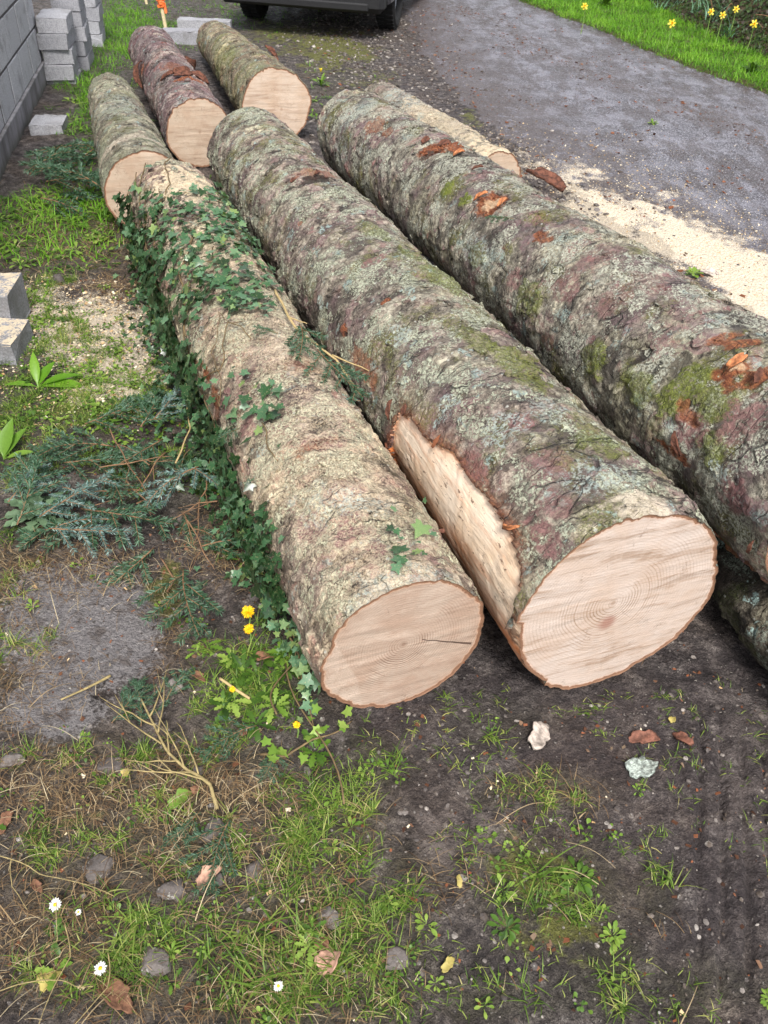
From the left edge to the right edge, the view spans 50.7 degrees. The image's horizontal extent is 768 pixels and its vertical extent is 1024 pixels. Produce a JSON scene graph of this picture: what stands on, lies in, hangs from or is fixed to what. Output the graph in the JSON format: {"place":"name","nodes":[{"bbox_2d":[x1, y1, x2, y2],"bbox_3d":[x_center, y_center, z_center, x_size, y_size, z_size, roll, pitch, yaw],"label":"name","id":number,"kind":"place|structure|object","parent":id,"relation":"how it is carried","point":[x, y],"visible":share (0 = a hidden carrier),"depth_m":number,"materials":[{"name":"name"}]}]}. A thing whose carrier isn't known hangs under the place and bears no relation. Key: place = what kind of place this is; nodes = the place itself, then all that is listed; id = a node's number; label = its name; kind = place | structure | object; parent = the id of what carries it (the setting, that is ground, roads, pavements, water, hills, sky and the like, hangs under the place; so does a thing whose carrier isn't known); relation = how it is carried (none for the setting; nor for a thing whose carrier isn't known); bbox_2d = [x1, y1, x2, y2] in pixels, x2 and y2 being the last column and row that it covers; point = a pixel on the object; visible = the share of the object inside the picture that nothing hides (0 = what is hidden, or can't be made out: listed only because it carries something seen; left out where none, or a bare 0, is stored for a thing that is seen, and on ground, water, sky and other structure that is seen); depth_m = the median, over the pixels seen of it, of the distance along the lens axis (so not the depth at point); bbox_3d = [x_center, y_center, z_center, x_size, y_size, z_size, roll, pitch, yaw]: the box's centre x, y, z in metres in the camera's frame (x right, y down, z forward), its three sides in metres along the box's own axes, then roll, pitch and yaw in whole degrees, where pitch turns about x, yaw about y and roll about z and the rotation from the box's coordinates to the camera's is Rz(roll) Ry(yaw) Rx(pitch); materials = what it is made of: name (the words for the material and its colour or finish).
{"place":"outdoors","nodes":[
{"label":"outdoors","id":0,"kind":"place"},
{"bbox_2d":[50,0,83,11],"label":"concrete block","id":1,"kind":"object","parent":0,"point":[75,5],"depth_m":6.40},
{"bbox_2d":[86,1,103,20],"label":"concrete block","id":2,"kind":"object","parent":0,"point":[96,13],"depth_m":7.29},
{"bbox_2d":[0,0,375,305],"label":"lawn grass","id":3,"kind":"structure","parent":0,"point":[85,73],"depth_m":4.40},
{"bbox_2d":[0,0,767,1023],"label":"ground","id":4,"kind":"structure","parent":0,"point":[716,646],"depth_m":1.86,"materials":[{"name":"soil"}]},
{"bbox_2d":[0,752,25,767],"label":"stone","id":5,"kind":"object","parent":4,"relation":"on","point":[9,759],"visible":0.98,"depth_m":1.73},
{"bbox_2d":[0,418,31,458],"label":"dock plant","id":6,"kind":"object","parent":4,"relation":"on","point":[9,440],"visible":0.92,"depth_m":2.54,"materials":[{"name":"green plant"}]},
{"bbox_2d":[0,318,33,365],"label":"concrete block","id":7,"kind":"object","parent":4,"relation":"on","point":[16,335],"depth_m":3.00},
{"bbox_2d":[0,273,30,318],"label":"concrete block","id":8,"kind":"object","parent":7,"relation":"on","point":[14,302],"depth_m":3.14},
{"bbox_2d":[0,0,46,180],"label":"block wall","id":9,"kind":"structure","parent":4,"relation":"on","point":[23,82],"depth_m":5.28,"materials":[{"name":"concrete"}]},
{"bbox_2d":[0,452,50,492],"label":"spruce sprig","id":10,"kind":"object","parent":4,"relation":"on","point":[27,467],"visible":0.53,"depth_m":2.41,"materials":[{"name":"green plant"}]},
{"bbox_2d":[4,473,73,495],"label":"spruce sprig","id":11,"kind":"object","parent":10,"relation":"on","point":[44,484],"visible":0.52,"depth_m":2.34,"materials":[{"name":"green plant"}]},
{"bbox_2d":[0,484,72,541],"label":"feathery weed","id":12,"kind":"object","parent":4,"relation":"on","point":[33,522],"visible":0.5,"depth_m":2.33,"materials":[{"name":"green plant"}]},
{"bbox_2d":[5,352,81,387],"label":"dock plant","id":13,"kind":"object","parent":4,"relation":"on","point":[38,375],"visible":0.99,"depth_m":2.88,"materials":[{"name":"green plant"}]},
{"bbox_2d":[18,158,76,175],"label":"spruce sprig","id":14,"kind":"object","parent":4,"relation":"on","point":[38,164],"visible":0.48,"depth_m":4.38,"materials":[{"name":"green plant"}]},
{"bbox_2d":[29,114,68,135],"bbox_3d":[-2.191,-2.522,5.312,0.209,0.099,0.270,-4,40,-9],"label":"concrete block","id":15,"kind":"object","parent":4,"relation":"on","point":[46,124],"depth_m":5.22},
{"bbox_2d":[23,144,75,165],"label":"spruce sprig","id":16,"kind":"object","parent":4,"relation":"on","point":[57,147],"visible":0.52,"depth_m":4.61,"materials":[{"name":"green plant"}]},
{"bbox_2d":[29,145,80,174],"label":"spruce sprig","id":17,"kind":"object","parent":16,"relation":"on","point":[51,156],"visible":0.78,"depth_m":4.51,"materials":[{"name":"green plant"}]},
{"bbox_2d":[36,438,78,472],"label":"spruce sprig","id":18,"kind":"object","parent":4,"relation":"on","point":[55,450],"visible":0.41,"depth_m":2.50,"materials":[{"name":"green plant"}]},
{"bbox_2d":[27,425,114,464],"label":"spruce sprig","id":19,"kind":"object","parent":18,"relation":"on","point":[94,444],"visible":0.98,"depth_m":2.50,"materials":[{"name":"green plant"}]},
{"bbox_2d":[47,68,81,83],"bbox_3d":[-2.534,-3.435,6.458,0.224,0.108,0.449,-4,40,-9],"label":"concrete block","id":20,"kind":"object","parent":4,"relation":"on","point":[65,81],"depth_m":6.28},
{"bbox_2d":[43,56,78,80],"bbox_3d":[-2.535,-3.499,6.377,0.225,0.109,0.450,-6,40,-11],"label":"concrete block","id":21,"kind":"object","parent":20,"relation":"on","point":[52,72],"depth_m":6.21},
{"bbox_2d":[42,42,76,64],"bbox_3d":[-2.527,-3.595,6.328,0.223,0.109,0.444,-7,40,-12],"label":"concrete block","id":22,"kind":"object","parent":21,"relation":"on","point":[60,56],"depth_m":6.17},
{"bbox_2d":[36,25,75,49],"bbox_3d":[-2.518,-3.659,6.246,0.222,0.108,0.448,-4,40,-9],"label":"concrete block","id":23,"kind":"object","parent":22,"relation":"on","point":[53,41],"depth_m":6.08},
{"bbox_2d":[36,8,73,33],"bbox_3d":[-2.511,-3.752,6.196,0.225,0.109,0.446,-5,40,-10],"label":"concrete block","id":24,"kind":"object","parent":23,"relation":"on","point":[55,20],"depth_m":6.05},
{"bbox_2d":[41,197,89,220],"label":"spruce sprig","id":25,"kind":"object","parent":4,"relation":"on","point":[61,202],"visible":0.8,"depth_m":4.16,"materials":[{"name":"green plant"}]},
{"bbox_2d":[15,497,118,552],"bbox_3d":[-0.908,0.031,2.279,0.270,0.053,0.192,-26,48,-31],"label":"spruce sprig","id":26,"kind":"object","parent":4,"relation":"on","point":[30,534],"visible":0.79,"depth_m":2.24,"materials":[{"name":"green plant"}]},
{"bbox_2d":[10,452,70,524],"bbox_3d":[-0.981,-0.071,2.304,0.218,0.039,0.256,10,57,8],"label":"spruce sprig","id":27,"kind":"object","parent":26,"relation":"on","point":[35,463],"visible":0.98,"depth_m":2.31,"materials":[{"name":"green plant"}]},
{"bbox_2d":[33,482,108,517],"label":"spruce sprig","id":28,"kind":"object","parent":26,"relation":"on","point":[96,490],"visible":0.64,"depth_m":2.33,"materials":[{"name":"green plant"}]},
{"bbox_2d":[39,469,120,519],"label":"spruce sprig","id":29,"kind":"object","parent":28,"relation":"on","point":[79,491],"visible":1,"depth_m":2.27,"materials":[{"name":"green plant"}]},
{"bbox_2d":[54,513,112,540],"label":"spruce sprig","id":30,"kind":"object","parent":26,"relation":"on","point":[81,519],"visible":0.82,"depth_m":2.25,"materials":[{"name":"green plant"}]},
{"bbox_2d":[81,500,178,550],"bbox_3d":[-0.707,0.036,2.247,0.278,0.046,0.197,-4,40,-9],"label":"spruce sprig","id":31,"kind":"object","parent":26,"relation":"on","point":[131,515],"visible":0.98,"depth_m":2.26,"materials":[{"name":"green plant"}]},
{"bbox_2d":[49,523,141,558],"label":"spruce sprig","id":32,"kind":"object","parent":31,"relation":"on","point":[94,530],"visible":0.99,"depth_m":2.20,"materials":[{"name":"green plant"}]},
{"bbox_2d":[123,466,197,523],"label":"spruce sprig","id":33,"kind":"object","parent":31,"relation":"on","point":[168,480],"visible":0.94,"depth_m":2.35,"materials":[{"name":"green plant"}]},
{"bbox_2d":[46,169,99,194],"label":"spruce sprig","id":34,"kind":"object","parent":4,"relation":"on","point":[91,175],"visible":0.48,"depth_m":4.28,"materials":[{"name":"green plant"}]},
{"bbox_2d":[36,159,100,188],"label":"spruce sprig","id":35,"kind":"object","parent":34,"relation":"on","point":[51,166],"visible":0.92,"depth_m":4.27,"materials":[{"name":"green plant"}]},
{"bbox_2d":[57,151,96,166],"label":"spruce sprig","id":36,"kind":"object","parent":4,"relation":"on","point":[92,154],"visible":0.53,"depth_m":4.43,"materials":[{"name":"green plant"}]},
{"bbox_2d":[62,138,95,154],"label":"spruce sprig","id":37,"kind":"object","parent":4,"relation":"on","point":[90,144],"visible":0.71,"depth_m":4.72,"materials":[{"name":"green plant"}]},
{"bbox_2d":[58,191,103,200],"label":"spruce sprig","id":38,"kind":"object","parent":4,"relation":"on","point":[91,197],"visible":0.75,"depth_m":4.31,"materials":[{"name":"green plant"}]},
{"bbox_2d":[77,47,93,70],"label":"concrete block","id":39,"kind":"object","parent":4,"relation":"on","point":[85,62],"depth_m":6.69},
{"bbox_2d":[75,33,91,55],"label":"concrete block","id":40,"kind":"object","parent":39,"relation":"on","point":[83,48],"depth_m":6.63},
{"bbox_2d":[74,18,89,41],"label":"concrete block","id":41,"kind":"object","parent":40,"relation":"on","point":[82,33],"depth_m":6.56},
{"bbox_2d":[72,4,86,26],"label":"concrete block","id":42,"kind":"object","parent":41,"relation":"on","point":[79,18],"depth_m":6.50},
{"bbox_2d":[82,854,114,883],"bbox_3d":[-0.548,0.689,1.565,0.060,0.037,0.060,32,47,30],"label":"stone","id":43,"kind":"object","parent":4,"relation":"on","point":[95,864],"visible":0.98,"depth_m":1.55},
{"bbox_2d":[60,444,146,489],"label":"spruce sprig","id":44,"kind":"object","parent":4,"relation":"on","point":[93,459],"visible":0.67,"depth_m":2.47,"materials":[{"name":"green plant"}]},
{"bbox_2d":[97,756,125,774],"bbox_3d":[-0.584,0.553,1.740,0.061,0.035,0.051,-6,40,-11],"label":"stone","id":45,"kind":"object","parent":4,"relation":"on","point":[117,765],"visible":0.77,"depth_m":1.73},
{"bbox_2d":[97,974,132,1013],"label":"dead leaf","id":46,"kind":"object","parent":4,"relation":"on","point":[124,1006],"visible":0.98,"depth_m":1.38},
{"bbox_2d":[98,474,140,505],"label":"spruce sprig","id":47,"kind":"object","parent":4,"relation":"on","point":[111,489],"visible":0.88,"depth_m":2.35,"materials":[{"name":"green plant"}]},
{"bbox_2d":[84,392,161,435],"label":"spruce sprig","id":48,"kind":"object","parent":4,"relation":"on","point":[115,411],"visible":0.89,"depth_m":2.68,"materials":[{"name":"green plant"}]},
{"bbox_2d":[94,547,154,593],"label":"spruce sprig","id":49,"kind":"object","parent":4,"relation":"on","point":[127,570],"visible":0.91,"depth_m":2.17,"materials":[{"name":"green plant"}]},
{"bbox_2d":[87,72,173,224],"bbox_3d":[-1.486,-2.156,4.666,0.403,0.403,2.082,-10,40,-16],"label":"log","id":50,"kind":"object","parent":4,"relation":"on","point":[129,143],"visible":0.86,"depth_m":4.12,"materials":[{"name":"wood"}]},
{"bbox_2d":[112,443,151,464],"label":"spruce sprig","id":51,"kind":"object","parent":4,"relation":"on","point":[148,454],"visible":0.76,"depth_m":2.52,"materials":[{"name":"green plant"}]},
{"bbox_2d":[108,439,162,475],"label":"spruce sprig","id":52,"kind":"object","parent":51,"relation":"on","point":[140,451],"visible":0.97,"depth_m":2.50,"materials":[{"name":"green plant"}]},
{"bbox_2d":[111,679,154,722],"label":"spruce sprig","id":53,"kind":"object","parent":4,"relation":"on","point":[138,687],"visible":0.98,"depth_m":1.85,"materials":[{"name":"green plant"}]},
{"bbox_2d":[119,677,170,725],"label":"spruce sprig","id":54,"kind":"object","parent":4,"relation":"on","point":[134,684],"visible":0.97,"depth_m":1.86,"materials":[{"name":"green plant"}]},
{"bbox_2d":[140,945,170,977],"bbox_3d":[-0.402,0.791,1.429,0.053,0.036,0.055,-5,40,-10],"label":"stone","id":55,"kind":"object","parent":4,"relation":"on","point":[155,966],"visible":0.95,"depth_m":1.42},
{"bbox_2d":[99,665,218,809],"bbox_3d":[-0.501,0.487,1.757,0.170,0.053,0.417,-15,43,-21],"label":"branched twig","id":56,"kind":"object","parent":4,"relation":"on","point":[197,775],"visible":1,"depth_m":1.74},
{"bbox_2d":[134,388,190,426],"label":"spruce sprig","id":57,"kind":"object","parent":4,"relation":"on","point":[148,410],"visible":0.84,"depth_m":2.71,"materials":[{"name":"green plant"}]},
{"bbox_2d":[153,387,186,418],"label":"spruce sprig","id":58,"kind":"object","parent":57,"relation":"on","point":[174,393],"visible":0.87,"depth_m":2.70,"materials":[{"name":"green plant"}]},
{"bbox_2d":[156,878,186,901],"bbox_3d":[-0.397,0.717,1.524,0.055,0.033,0.042,-17,44,-23],"label":"stone","id":59,"kind":"object","parent":4,"relation":"on","point":[171,888],"visible":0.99,"depth_m":1.52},
{"bbox_2d":[128,25,226,166],"bbox_3d":[-1.472,-2.961,5.627,0.420,0.410,2.490,-10,41,-16],"label":"log","id":60,"kind":"object","parent":4,"relation":"on","point":[189,112],"visible":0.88,"depth_m":4.81,"materials":[{"name":"wood"}]},
{"bbox_2d":[162,667,194,699],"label":"spruce sprig","id":61,"kind":"object","parent":4,"relation":"on","point":[186,677],"visible":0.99,"depth_m":1.89,"materials":[{"name":"green plant"}]},
{"bbox_2d":[134,567,224,645],"bbox_3d":[-0.507,0.235,1.992,0.184,0.042,0.259,-26,48,-31],"label":"spruce sprig","id":62,"kind":"object","parent":4,"relation":"on","point":[184,592],"visible":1,"depth_m":1.99,"materials":[{"name":"green plant"}]},
{"bbox_2d":[167,787,191,809],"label":"dead leaf","id":63,"kind":"object","parent":4,"relation":"on","point":[179,799],"visible":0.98,"depth_m":1.68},
{"bbox_2d":[159,810,200,853],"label":"spruce sprig","id":64,"kind":"object","parent":4,"relation":"on","point":[180,827],"visible":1,"depth_m":1.61,"materials":[{"name":"green plant"}]},
{"bbox_2d":[163,27,198,44],"bbox_3d":[-1.922,-4.531,7.737,0.369,0.130,0.189,-4,40,-9],"label":"concrete block","id":65,"kind":"object","parent":4,"relation":"on","point":[186,36],"depth_m":7.67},
{"bbox_2d":[157,454,207,478],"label":"spruce sprig","id":66,"kind":"object","parent":4,"relation":"on","point":[178,466],"visible":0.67,"depth_m":2.50,"materials":[{"name":"green plant"}]},
{"bbox_2d":[173,513,219,551],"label":"spruce sprig","id":67,"kind":"object","parent":4,"relation":"on","point":[185,527],"visible":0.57,"depth_m":2.31,"materials":[{"name":"green plant"}]},
{"bbox_2d":[177,17,231,28],"bbox_3d":[-1.802,-4.894,8.171,0.530,0.128,0.168,0,39,-4],"label":"concrete block","id":68,"kind":"object","parent":4,"relation":"on","point":[189,22],"depth_m":8.10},
{"bbox_2d":[179,818,237,895],"bbox_3d":[-0.339,0.667,1.560,0.110,0.025,0.156,-7,41,-13],"label":"spruce sprig","id":69,"kind":"object","parent":4,"relation":"on","point":[212,884],"visible":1,"depth_m":1.56,"materials":[{"name":"green plant"}]},
{"bbox_2d":[195,865,221,889],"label":"dead leaf","id":70,"kind":"object","parent":4,"relation":"on","point":[203,876],"visible":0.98,"depth_m":1.55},
{"bbox_2d":[201,818,223,842],"bbox_3d":[-0.344,0.643,1.632,0.038,0.033,0.055,26,44,25],"label":"stone","id":71,"kind":"object","parent":4,"relation":"on","point":[219,821],"visible":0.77,"depth_m":1.62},
{"bbox_2d":[209,690,238,723],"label":"dandelion plant","id":72,"kind":"object","parent":4,"relation":"on","point":[224,711],"visible":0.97,"depth_m":1.85,"materials":[{"name":"green plant"}]},
{"bbox_2d":[193,715,255,762],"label":"spruce sprig","id":73,"kind":"object","parent":4,"relation":"on","point":[212,748],"visible":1,"depth_m":1.77,"materials":[{"name":"green plant"}]},
{"bbox_2d":[201,522,261,561],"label":"spruce sprig","id":74,"kind":"object","parent":4,"relation":"on","point":[222,540],"visible":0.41,"depth_m":2.21,"materials":[{"name":"green plant"}]},
{"bbox_2d":[222,648,253,687],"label":"dandelion plant","id":75,"kind":"object","parent":4,"relation":"on","point":[241,680],"visible":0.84,"depth_m":1.94,"materials":[{"name":"green plant"}]},
{"bbox_2d":[196,20,311,134],"bbox_3d":[-1.081,-3.363,6.147,0.466,0.457,2.569,-10,40,-15],"label":"log","id":76,"kind":"object","parent":4,"relation":"on","point":[246,72],"visible":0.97,"depth_m":5.28,"materials":[{"name":"wood"}]},
{"bbox_2d":[245,859,265,882],"bbox_3d":[-0.247,0.702,1.576,0.050,0.038,0.049,32,47,30],"label":"stone","id":77,"kind":"object","parent":4,"relation":"on","point":[250,867],"visible":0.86,"depth_m":1.57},
{"bbox_2d":[241,709,276,742],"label":"dandelion plant","id":78,"kind":"object","parent":4,"relation":"on","point":[257,734],"visible":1,"depth_m":1.82,"materials":[{"name":"green plant"}]},
{"bbox_2d":[250,681,291,707],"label":"dandelion plant","id":79,"kind":"object","parent":4,"relation":"on","point":[259,694],"visible":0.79,"depth_m":1.88,"materials":[{"name":"green plant"}]},
{"bbox_2d":[255,747,287,783],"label":"spruce sprig","id":80,"kind":"object","parent":4,"relation":"on","point":[266,769],"visible":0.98,"depth_m":1.72,"materials":[{"name":"green plant"}]},
{"bbox_2d":[128,158,484,707],"bbox_3d":[-0.468,-0.577,2.798,0.442,0.443,2.899,-12,42,-18],"label":"log","id":81,"kind":"object","parent":4,"relation":"on","point":[374,630],"visible":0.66,"depth_m":1.89,"materials":[{"name":"wood"}]},
{"bbox_2d":[112,157,437,803],"bbox_3d":[-0.559,-0.503,2.670,0.631,0.461,3.138,-11,41,-17],"label":"ivy vine","id":82,"kind":"object","parent":81,"relation":"on","point":[162,327],"visible":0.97,"depth_m":2.59,"materials":[{"name":"green plant"}]},
{"bbox_2d":[283,323,326,361],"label":"spruce sprig","id":83,"kind":"object","parent":81,"relation":"on","point":[299,329],"visible":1,"depth_m":2.36,"materials":[{"name":"green plant"}]},
{"bbox_2d":[274,289,370,386],"bbox_3d":[-0.233,-0.542,2.493,0.135,0.072,0.583,-25,47,-30],"label":"stick","id":84,"kind":"object","parent":81,"relation":"on","point":[334,357],"visible":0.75,"depth_m":2.44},
{"bbox_2d":[302,349,369,404],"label":"spruce sprig","id":85,"kind":"object","parent":81,"relation":"on","point":[341,374],"visible":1,"depth_m":2.26,"materials":[{"name":"green plant"}]},
{"bbox_2d":[260,705,352,764],"bbox_3d":[-0.158,0.496,1.773,0.224,0.067,0.105,-14,42,-20],"label":"ivy vine","id":86,"kind":"object","parent":4,"relation":"on","point":[281,751],"visible":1,"depth_m":1.76,"materials":[{"name":"green plant"}]},
{"bbox_2d":[224,0,402,29],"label":"parked car","id":87,"kind":"object","parent":4,"relation":"on","point":[387,13],"visible":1,"depth_m":8.05,"materials":[{"name":"black paint"}]},
{"bbox_2d":[314,947,340,975],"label":"dead leaf","id":88,"kind":"object","parent":4,"relation":"on","point":[332,962],"visible":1,"depth_m":1.44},
{"bbox_2d":[316,906,340,929],"bbox_3d":[-0.103,0.755,1.508,0.051,0.027,0.034,18,42,17],"label":"stone","id":89,"kind":"object","parent":4,"relation":"on","point":[327,914],"visible":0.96,"depth_m":1.50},
{"bbox_2d":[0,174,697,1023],"bbox_3d":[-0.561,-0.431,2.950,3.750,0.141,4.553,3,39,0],"label":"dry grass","id":90,"kind":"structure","parent":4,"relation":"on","point":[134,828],"depth_m":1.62,"materials":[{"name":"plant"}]},
{"bbox_2d":[0,265,767,1023],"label":"foreground grass","id":91,"kind":"structure","parent":4,"relation":"on","point":[148,917],"depth_m":1.57,"materials":[{"name":"plant"}]},
{"bbox_2d":[0,5,767,1022],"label":"bark crumbs","id":92,"kind":"object","parent":4,"relation":"on","point":[532,935],"visible":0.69,"depth_m":1.87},
{"bbox_2d":[0,123,767,1020],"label":"wood chips","id":93,"kind":"object","parent":4,"relation":"on","point":[166,375],"visible":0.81,"depth_m":3.34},
{"bbox_2d":[0,82,767,1023],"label":"weeds","id":94,"kind":"object","parent":4,"relation":"on","point":[586,888],"visible":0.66,"depth_m":1.83,"materials":[{"name":"green plant"}]},
{"bbox_2d":[385,945,409,970],"bbox_3d":[0.025,0.799,1.454,0.044,0.029,0.044,5,39,2],"label":"stone","id":95,"kind":"object","parent":4,"relation":"on","point":[398,952],"visible":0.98,"depth_m":1.44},
{"bbox_2d":[364,82,520,176],"bbox_3d":[0.287,-2.323,5.034,0.337,0.338,1.702,-13,42,-19],"label":"log","id":96,"kind":"object","parent":4,"relation":"on","point":[420,110],"visible":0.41,"depth_m":4.75,"materials":[{"name":"beige wood"}]},
{"bbox_2d":[207,106,717,689],"bbox_3d":[-0.120,-0.909,3.179,0.534,0.544,3.809,-11,40,-17],"label":"log","id":97,"kind":"object","parent":4,"relation":"on","point":[601,562],"visible":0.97,"depth_m":1.96,"materials":[{"name":"wood"}]},
{"bbox_2d":[527,721,549,749],"bbox_3d":[0.349,0.499,1.823,0.051,0.017,0.087,35,41,18],"label":"bark scrap","id":98,"kind":"object","parent":4,"relation":"on","point":[538,737],"visible":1,"depth_m":1.82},
{"bbox_2d":[525,167,566,192],"bbox_3d":[0.590,-1.212,2.944,0.160,0.033,0.068,29,53,-3],"label":"bark scrap","id":99,"kind":"object","parent":4,"relation":"on","point":[555,180],"visible":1,"depth_m":2.94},
{"bbox_2d":[625,755,657,779],"bbox_3d":[0.564,0.558,1.777,0.059,0.018,0.070,22,40,38],"label":"lichen flake","id":100,"kind":"object","parent":4,"relation":"on","point":[637,768],"visible":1,"depth_m":1.77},
{"bbox_2d":[628,729,659,743],"bbox_3d":[0.587,0.511,1.840,0.076,0.015,0.033,-7,52,-6],"label":"bark scrap","id":101,"kind":"object","parent":4,"relation":"on","point":[644,737],"visible":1,"depth_m":1.84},
{"bbox_2d":[644,0,767,57],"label":"hedge bank","id":102,"kind":"structure","parent":4,"relation":"on","point":[745,11],"depth_m":9.09,"materials":[{"name":"green plant"}]},
{"bbox_2d":[711,536,767,670],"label":"log","id":103,"kind":"object","parent":4,"relation":"on","point":[739,595],"visible":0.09,"depth_m":2.00,"materials":[{"name":"wood"}]},
{"bbox_2d":[317,89,767,583],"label":"log","id":104,"kind":"object","parent":103,"relation":"on","point":[635,346],"visible":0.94,"depth_m":2.29,"materials":[{"name":"grey wood"}]},
{"bbox_2d":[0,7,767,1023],"bbox_3d":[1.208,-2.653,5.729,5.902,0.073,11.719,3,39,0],"label":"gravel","id":105,"kind":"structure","parent":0,"point":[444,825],"depth_m":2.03,"materials":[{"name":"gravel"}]},
{"bbox_2d":[519,0,767,93],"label":"verge grass","id":106,"kind":"structure","parent":0,"point":[655,15],"depth_m":9.01,"materials":[{"name":"plant"}]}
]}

